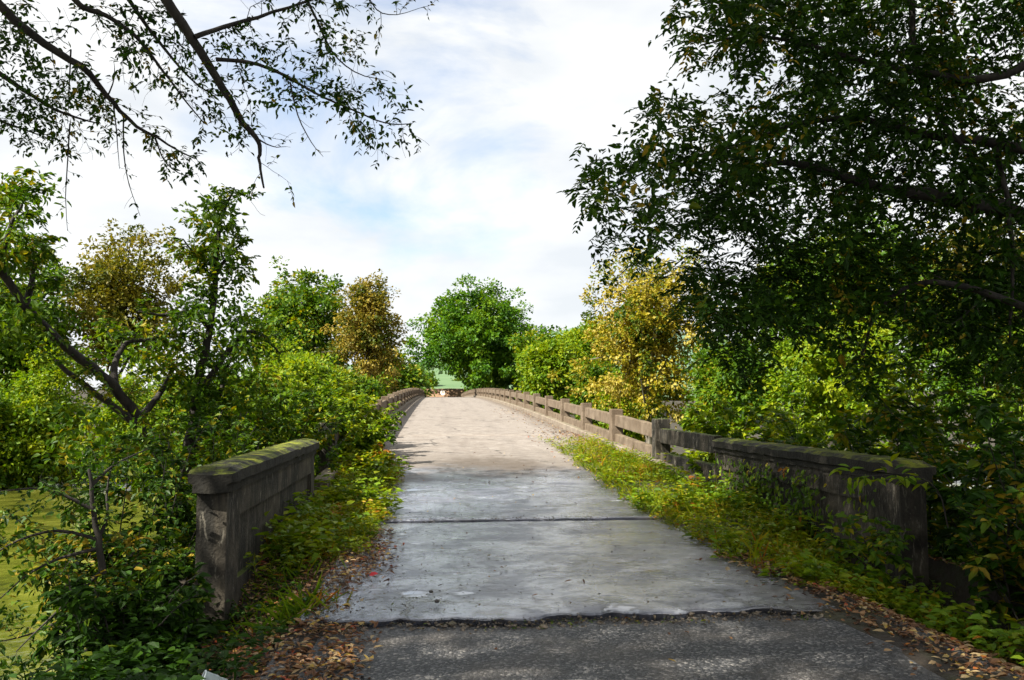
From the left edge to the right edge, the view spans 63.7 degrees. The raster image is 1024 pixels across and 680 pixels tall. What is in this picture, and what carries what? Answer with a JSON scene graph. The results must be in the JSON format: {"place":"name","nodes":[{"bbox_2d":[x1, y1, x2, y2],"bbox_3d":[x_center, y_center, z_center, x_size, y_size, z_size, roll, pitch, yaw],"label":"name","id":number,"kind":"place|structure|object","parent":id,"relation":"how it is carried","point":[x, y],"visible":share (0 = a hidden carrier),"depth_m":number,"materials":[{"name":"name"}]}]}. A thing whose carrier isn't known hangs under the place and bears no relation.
{"place":"outdoors","nodes":[
{"label":"outdoors","id":0,"kind":"place"},
{"bbox_2d":[426,388,522,400],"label":"dirt bank","id":1,"kind":"structure","parent":0,"point":[451,392],"depth_m":172.97,"materials":[{"name":"brown soil"}]},
{"bbox_2d":[236,365,715,397],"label":"field","id":2,"kind":"structure","parent":0,"point":[445,381],"depth_m":245.73,"materials":[{"name":"green plant"}]},
{"bbox_2d":[424,372,439,386],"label":"bush","id":3,"kind":"object","parent":2,"relation":"on","point":[435,384],"visible":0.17,"depth_m":233.06,"materials":[{"name":"green plant"}]},
{"bbox_2d":[450,377,463,380],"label":"bush","id":4,"kind":"object","parent":2,"relation":"on","point":[457,379],"visible":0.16,"depth_m":248.46,"materials":[{"name":"green plant"}]},
{"bbox_2d":[0,473,1005,679],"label":"water","id":5,"kind":"structure","parent":0,"point":[10,499],"depth_m":23.93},
{"bbox_2d":[0,0,1023,389],"label":"sky","id":6,"kind":"structure","parent":0,"point":[508,90],"materials":[{"name":"white"}]},
{"bbox_2d":[39,390,1023,679],"bbox_3d":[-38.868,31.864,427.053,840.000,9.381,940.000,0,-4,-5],"label":"ground","id":7,"kind":"structure","parent":0,"point":[943,574],"depth_m":7.29,"materials":[{"name":"soil"}]},
{"bbox_2d":[0,383,32,487],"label":"bush","id":8,"kind":"object","parent":7,"relation":"on","point":[4,480],"visible":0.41,"depth_m":41.49,"materials":[{"name":"green plant"}]},
{"bbox_2d":[0,227,91,426],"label":"oak tree","id":9,"kind":"object","parent":7,"relation":"on","point":[10,365],"visible":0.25,"depth_m":47.47,"materials":[{"name":"green plant"}]},
{"bbox_2d":[0,336,106,487],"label":"bush","id":10,"kind":"object","parent":7,"relation":"on","point":[27,444],"visible":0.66,"depth_m":42.62,"materials":[{"name":"green plant"}]},
{"bbox_2d":[0,439,197,679],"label":"sapling","id":11,"kind":"object","parent":7,"relation":"on","point":[100,576],"visible":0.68,"depth_m":6.85,"materials":[{"name":"green plant"}]},
{"bbox_2d":[12,518,194,657],"bbox_3d":[-3.389,2.283,7.445,1.907,1.265,1.591,-2,-5,30],"label":"leafy shrub","id":12,"kind":"object","parent":7,"relation":"on","point":[124,597],"visible":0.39,"depth_m":7.21,"materials":[{"name":"green plant"}]},
{"bbox_2d":[0,417,225,644],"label":"leafy shrub","id":13,"kind":"object","parent":7,"relation":"on","point":[183,516],"visible":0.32,"depth_m":8.85,"materials":[{"name":"green plant"}]},
{"bbox_2d":[70,354,179,490],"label":"bush","id":14,"kind":"object","parent":7,"relation":"on","point":[128,378],"visible":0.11,"depth_m":41.30,"materials":[{"name":"green plant"}]},
{"bbox_2d":[37,218,219,399],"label":"oak tree","id":15,"kind":"object","parent":7,"relation":"on","point":[114,290],"visible":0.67,"depth_m":53.19,"materials":[{"name":"green plant"}]},
{"bbox_2d":[31,562,229,673],"bbox_3d":[-3.012,2.266,6.535,1.554,0.973,1.144,0,-4,-5],"label":"leafy shrub","id":16,"kind":"object","parent":7,"relation":"on","point":[188,603],"visible":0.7,"depth_m":6.34,"materials":[{"name":"green plant"}]},
{"bbox_2d":[0,161,302,580],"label":"forked tree","id":17,"kind":"object","parent":7,"relation":"on","point":[15,196],"visible":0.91,"depth_m":12.54,"materials":[{"name":"green plant"}]},
{"bbox_2d":[5,550,322,679],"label":"weeds","id":18,"kind":"object","parent":7,"relation":"on","point":[131,664],"visible":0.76,"depth_m":5.80,"materials":[{"name":"green plant"}]},
{"bbox_2d":[100,399,270,561],"bbox_3d":[-3.994,2.066,11.047,3.318,2.544,1.904,-3,-5,39],"label":"leafy shrub","id":19,"kind":"object","parent":7,"relation":"on","point":[205,444],"visible":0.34,"depth_m":11.11,"materials":[{"name":"green plant"}]},
{"bbox_2d":[146,358,274,468],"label":"bush","id":20,"kind":"object","parent":7,"relation":"on","point":[149,384],"visible":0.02,"depth_m":37.71,"materials":[{"name":"green plant"}]},
{"bbox_2d":[0,0,437,230],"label":"overhanging tree","id":21,"kind":"object","parent":7,"relation":"on","point":[24,29],"visible":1,"depth_m":7.16,"materials":[{"name":"green plant"}]},
{"bbox_2d":[116,370,337,503],"bbox_3d":[-5.191,2.127,15.135,2.536,3.161,3.966,-3,-5,37],"label":"bush","id":22,"kind":"object","parent":7,"relation":"on","point":[320,416],"visible":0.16,"depth_m":15.28,"materials":[{"name":"green plant"}]},
{"bbox_2d":[140,352,362,474],"bbox_3d":[-4.445,1.754,13.756,3.630,3.165,2.196,3,-5,-34],"label":"leafy shrub","id":23,"kind":"object","parent":7,"relation":"on","point":[333,454],"visible":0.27,"depth_m":13.70,"materials":[{"name":"green plant"}]},
{"bbox_2d":[153,375,353,474],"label":"bush","id":24,"kind":"object","parent":7,"relation":"on","point":[302,415],"visible":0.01,"depth_m":16.65,"materials":[{"name":"green plant"}]},
{"bbox_2d":[188,439,319,630],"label":"parapet wall","id":25,"kind":"structure","parent":7,"relation":"on","point":[239,496],"depth_m":7.78,"materials":[{"name":"concrete"}]},
{"bbox_2d":[147,528,405,679],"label":"leaf litter","id":26,"kind":"object","parent":7,"relation":"on","point":[311,662],"visible":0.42,"depth_m":6.02,"materials":[{"name":"brown plant"}]},
{"bbox_2d":[202,670,227,679],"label":"plastic cup","id":27,"kind":"object","parent":26,"relation":"on","point":[206,674],"visible":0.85,"depth_m":4.73,"materials":[{"name":"white plastic"}]},
{"bbox_2d":[210,503,358,663],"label":"grass","id":28,"kind":"structure","parent":7,"relation":"on","point":[269,591],"depth_m":7.92,"materials":[{"name":"green plant"}]},
{"bbox_2d":[241,336,342,404],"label":"bush","id":29,"kind":"object","parent":7,"relation":"on","point":[276,364],"visible":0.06,"depth_m":45.25,"materials":[{"name":"green plant"}]},
{"bbox_2d":[234,570,352,651],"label":"grass","id":30,"kind":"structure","parent":7,"relation":"on","point":[287,605],"depth_m":6.42,"materials":[{"name":"green plant"}]},
{"bbox_2d":[236,255,362,374],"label":"maple tree","id":31,"kind":"object","parent":7,"relation":"on","point":[302,314],"visible":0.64,"depth_m":103.12,"materials":[{"name":"green plant"}]},
{"bbox_2d":[259,374,360,474],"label":"bush","id":32,"kind":"object","parent":7,"relation":"on","point":[292,392],"visible":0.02,"depth_m":20.31,"materials":[{"name":"green plant"}]},
{"bbox_2d":[273,348,359,414],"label":"bush","id":33,"kind":"object","parent":7,"relation":"on","point":[309,371],"visible":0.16,"depth_m":32.57,"materials":[{"name":"green plant"}]},
{"bbox_2d":[243,451,414,589],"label":"weeds","id":34,"kind":"object","parent":7,"relation":"on","point":[296,528],"visible":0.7,"depth_m":10.28,"materials":[{"name":"green plant"}]},
{"bbox_2d":[313,268,410,392],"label":"sycamore tree","id":35,"kind":"object","parent":7,"relation":"on","point":[370,322],"visible":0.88,"depth_m":90.13,"materials":[{"name":"brown plant"}]},
{"bbox_2d":[317,388,406,430],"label":"bush","id":36,"kind":"object","parent":7,"relation":"on","point":[365,396],"visible":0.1,"depth_m":21.77,"materials":[{"name":"green plant"}]},
{"bbox_2d":[340,368,390,402],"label":"bush","id":37,"kind":"object","parent":7,"relation":"on","point":[371,386],"visible":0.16,"depth_m":57.77,"materials":[{"name":"green plant"}]},
{"bbox_2d":[356,349,437,396],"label":"bush","id":38,"kind":"object","parent":7,"relation":"on","point":[412,377],"visible":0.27,"depth_m":127.01,"materials":[{"name":"green plant"}]},
{"bbox_2d":[397,273,555,398],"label":"round tree","id":39,"kind":"object","parent":7,"relation":"on","point":[474,345],"visible":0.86,"depth_m":166.05,"materials":[{"name":"green plant"}]},
{"bbox_2d":[384,397,574,436],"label":"bridge deck","id":40,"kind":"structure","parent":7,"relation":"on","point":[450,416],"depth_m":34.32,"materials":[{"name":"concrete"}]},
{"bbox_2d":[314,396,424,490],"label":"kerb","id":41,"kind":"structure","parent":40,"relation":"on","point":[401,408],"depth_m":14.93,"materials":[{"name":"concrete"}]},
{"bbox_2d":[318,388,426,473],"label":"bridge railing","id":42,"kind":"object","parent":41,"relation":"on","point":[403,396],"visible":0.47,"depth_m":33.26,"materials":[{"name":"concrete"}]},
{"bbox_2d":[465,396,709,486],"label":"kerb","id":43,"kind":"structure","parent":40,"relation":"on","point":[566,426],"depth_m":27.74,"materials":[{"name":"concrete"}]},
{"bbox_2d":[461,388,721,481],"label":"bridge railing","id":44,"kind":"object","parent":43,"relation":"on","point":[662,434],"visible":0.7,"depth_m":21.02,"materials":[{"name":"concrete"}]},
{"bbox_2d":[506,325,568,386],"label":"bush","id":45,"kind":"object","parent":7,"relation":"on","point":[518,339],"visible":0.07,"depth_m":150.08,"materials":[{"name":"green plant"}]},
{"bbox_2d":[513,333,592,416],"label":"bush","id":46,"kind":"object","parent":7,"relation":"on","point":[539,363],"visible":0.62,"depth_m":84.13,"materials":[{"name":"green plant"}]},
{"bbox_2d":[548,314,618,364],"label":"bush","id":47,"kind":"object","parent":7,"relation":"on","point":[579,333],"visible":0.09,"depth_m":139.41,"materials":[{"name":"green plant"}]},
{"bbox_2d":[560,354,624,427],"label":"bush","id":48,"kind":"object","parent":7,"relation":"on","point":[596,371],"visible":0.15,"depth_m":69.33,"materials":[{"name":"green plant"}]},
{"bbox_2d":[589,360,665,441],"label":"bush","id":49,"kind":"object","parent":7,"relation":"on","point":[631,434],"visible":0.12,"depth_m":49.86,"materials":[{"name":"green plant"}]},
{"bbox_2d":[547,244,716,453],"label":"golden tree","id":50,"kind":"object","parent":7,"relation":"on","point":[640,314],"visible":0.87,"depth_m":43.91,"materials":[{"name":"yellow plant"}]},
{"bbox_2d":[670,401,799,484],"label":"broadleaf shrub","id":51,"kind":"object","parent":7,"relation":"on","point":[693,454],"visible":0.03,"depth_m":18.29,"materials":[{"name":"green plant"}]},
{"bbox_2d":[676,314,800,438],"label":"bush","id":52,"kind":"object","parent":7,"relation":"on","point":[707,385],"visible":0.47,"depth_m":30.00,"materials":[{"name":"green plant"}]},
{"bbox_2d":[539,433,973,640],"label":"weeds","id":53,"kind":"object","parent":7,"relation":"on","point":[834,580],"visible":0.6,"depth_m":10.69,"materials":[{"name":"green plant"}]},
{"bbox_2d":[679,390,835,487],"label":"broadleaf shrub","id":54,"kind":"object","parent":7,"relation":"on","point":[780,428],"visible":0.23,"depth_m":15.96,"materials":[{"name":"green plant"}]},
{"bbox_2d":[557,0,1023,419],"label":"shade tree","id":55,"kind":"object","parent":7,"relation":"on","point":[947,71],"visible":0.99,"depth_m":10.62,"materials":[{"name":"green plant"}]},
{"bbox_2d":[829,453,948,527],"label":"hanging sprig","id":56,"kind":"object","parent":55,"relation":"hanging from","point":[906,481],"visible":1,"depth_m":7.91,"materials":[{"name":"green plant"}]},
{"bbox_2d":[711,438,935,597],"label":"parapet wall","id":57,"kind":"structure","parent":7,"relation":"on","point":[903,507],"depth_m":9.60,"materials":[{"name":"concrete"}]},
{"bbox_2d":[706,453,875,554],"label":"creeper","id":58,"kind":"object","parent":57,"relation":"attached to","point":[805,489],"visible":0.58,"depth_m":10.77,"materials":[{"name":"green plant"}]},
{"bbox_2d":[706,197,962,446],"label":"locust tree","id":59,"kind":"object","parent":7,"relation":"on","point":[900,346],"visible":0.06,"depth_m":41.45,"materials":[{"name":"green plant"}]},
{"bbox_2d":[744,305,929,445],"bbox_3d":[11.417,3.275,29.239,6.018,9.391,5.710,0,-4,-5],"label":"bush","id":60,"kind":"object","parent":7,"relation":"on","point":[820,397],"visible":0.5,"depth_m":28.16,"materials":[{"name":"green plant"}]},
{"bbox_2d":[713,374,967,489],"bbox_3d":[6.437,2.810,17.007,5.459,4.267,5.352,0,-4,-5],"label":"broadleaf shrub","id":61,"kind":"object","parent":7,"relation":"on","point":[862,408],"visible":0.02,"depth_m":18.13,"materials":[{"name":"green plant"}]},
{"bbox_2d":[735,400,979,481],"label":"broadleaf shrub","id":62,"kind":"object","parent":7,"relation":"on","point":[800,436],"visible":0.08,"depth_m":14.11,"materials":[{"name":"green plant"}]},
{"bbox_2d":[803,512,915,584],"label":"vine thicket","id":63,"kind":"object","parent":7,"relation":"on","point":[878,556],"visible":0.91,"depth_m":8.09,"materials":[{"name":"green plant"}]},
{"bbox_2d":[699,551,1023,679],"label":"leaf litter","id":64,"kind":"object","parent":7,"relation":"on","point":[1008,667],"visible":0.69,"depth_m":6.02,"materials":[{"name":"brown plant"}]},
{"bbox_2d":[798,539,1023,665],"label":"weeds","id":65,"kind":"object","parent":7,"relation":"on","point":[930,620],"visible":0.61,"depth_m":6.88,"materials":[{"name":"green plant"}]},
{"bbox_2d":[810,381,1015,565],"bbox_3d":[5.244,2.013,11.660,2.738,2.881,3.563,0,-4,-5],"label":"broadleaf shrub","id":66,"kind":"object","parent":7,"relation":"on","point":[840,435],"visible":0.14,"depth_m":11.43,"materials":[{"name":"green plant"}]},
{"bbox_2d":[837,364,1023,563],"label":"vine thicket","id":67,"kind":"object","parent":7,"relation":"on","point":[957,497],"visible":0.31,"depth_m":9.99,"materials":[{"name":"green plant"}]},
{"bbox_2d":[868,348,1023,549],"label":"broadleaf shrub","id":68,"kind":"object","parent":7,"relation":"on","point":[944,441],"visible":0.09,"depth_m":12.80,"materials":[{"name":"green plant"}]},
{"bbox_2d":[879,273,1023,476],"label":"bush","id":69,"kind":"object","parent":7,"relation":"on","point":[982,387],"visible":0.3,"depth_m":27.79,"materials":[{"name":"green plant"}]},
{"bbox_2d":[893,186,1023,444],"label":"locust tree","id":70,"kind":"object","parent":7,"relation":"on","point":[965,247],"visible":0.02,"depth_m":46.90,"materials":[{"name":"green plant"}]},
{"bbox_2d":[937,398,1023,584],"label":"vine thicket","id":71,"kind":"object","parent":7,"relation":"on","point":[985,414],"visible":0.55,"depth_m":7.40,"materials":[{"name":"green plant"}]},
{"bbox_2d":[946,514,1023,639],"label":"vine thicket","id":72,"kind":"object","parent":7,"relation":"on","point":[981,566],"visible":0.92,"depth_m":7.32,"materials":[{"name":"green plant"}]},
{"bbox_2d":[947,417,1023,578],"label":"vine thicket","id":73,"kind":"object","parent":7,"relation":"on","point":[994,476],"visible":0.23,"depth_m":7.67,"materials":[{"name":"green plant"}]},
{"bbox_2d":[957,483,1023,621],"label":"vine thicket","id":74,"kind":"object","parent":7,"relation":"on","point":[1000,517],"visible":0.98,"depth_m":7.12,"materials":[{"name":"green plant"}]},
{"bbox_2d":[318,436,756,523],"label":"road slab","id":75,"kind":"structure","parent":0,"point":[500,461],"depth_m":14.72,"materials":[{"name":"concrete"}]},
{"bbox_2d":[295,374,390,464],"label":"bush","id":76,"kind":"object","parent":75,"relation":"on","point":[339,391],"visible":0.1,"depth_m":19.13,"materials":[{"name":"green plant"}]},
{"bbox_2d":[299,399,400,475],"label":"bush","id":77,"kind":"object","parent":75,"relation":"on","point":[369,437],"visible":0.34,"depth_m":17.45,"materials":[{"name":"green plant"}]},
{"bbox_2d":[337,440,399,475],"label":"bush","id":78,"kind":"object","parent":75,"relation":"on","point":[378,448],"visible":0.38,"depth_m":15.85,"materials":[{"name":"green plant"}]},
{"bbox_2d":[390,515,654,520],"bbox_3d":[0.094,2.420,11.216,3.741,0.041,0.283,0,-4,-5],"label":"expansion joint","id":79,"kind":"object","parent":75,"relation":"on","point":[516,517],"visible":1,"depth_m":11.21,"materials":[{"name":"black rubber"}]},
{"bbox_2d":[494,408,671,480],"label":"leaf litter","id":80,"kind":"object","parent":75,"relation":"on","point":[576,434],"visible":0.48,"depth_m":26.04,"materials":[{"name":"brown plant"}]},
{"bbox_2d":[298,519,837,626],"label":"road slab","id":81,"kind":"structure","parent":0,"point":[555,544],"depth_m":7.52,"materials":[{"name":"concrete"}]},
{"bbox_2d":[321,479,784,612],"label":"leaf litter","id":82,"kind":"object","parent":81,"relation":"on","point":[468,565],"visible":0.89,"depth_m":7.26,"materials":[{"name":"brown plant"}]},
{"bbox_2d":[260,610,1021,679],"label":"asphalt road","id":83,"kind":"structure","parent":0,"point":[812,648],"depth_m":5.38,"materials":[{"name":"grey asphalt"}]},
{"bbox_2d":[302,600,853,636],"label":"gravel","id":84,"kind":"structure","parent":83,"relation":"on","point":[463,626],"depth_m":6.14,"materials":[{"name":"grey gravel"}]},
{"bbox_2d":[347,452,915,674],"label":"leaf litter","id":85,"kind":"object","parent":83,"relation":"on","point":[588,570],"visible":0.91,"depth_m":7.65,"materials":[{"name":"brown plant"}]},
{"bbox_2d":[485,614,807,629],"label":"weeds","id":86,"kind":"object","parent":83,"relation":"on","point":[596,620],"visible":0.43,"depth_m":6.14,"materials":[{"name":"green plant"}]},
{"bbox_2d":[436,327,940,390],"bbox_3d":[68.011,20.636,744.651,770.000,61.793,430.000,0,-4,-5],"label":"hills","id":87,"kind":"structure","parent":0,"point":[569,329],"depth_m":629.76,"materials":[{"name":"green plant"}]}
]}

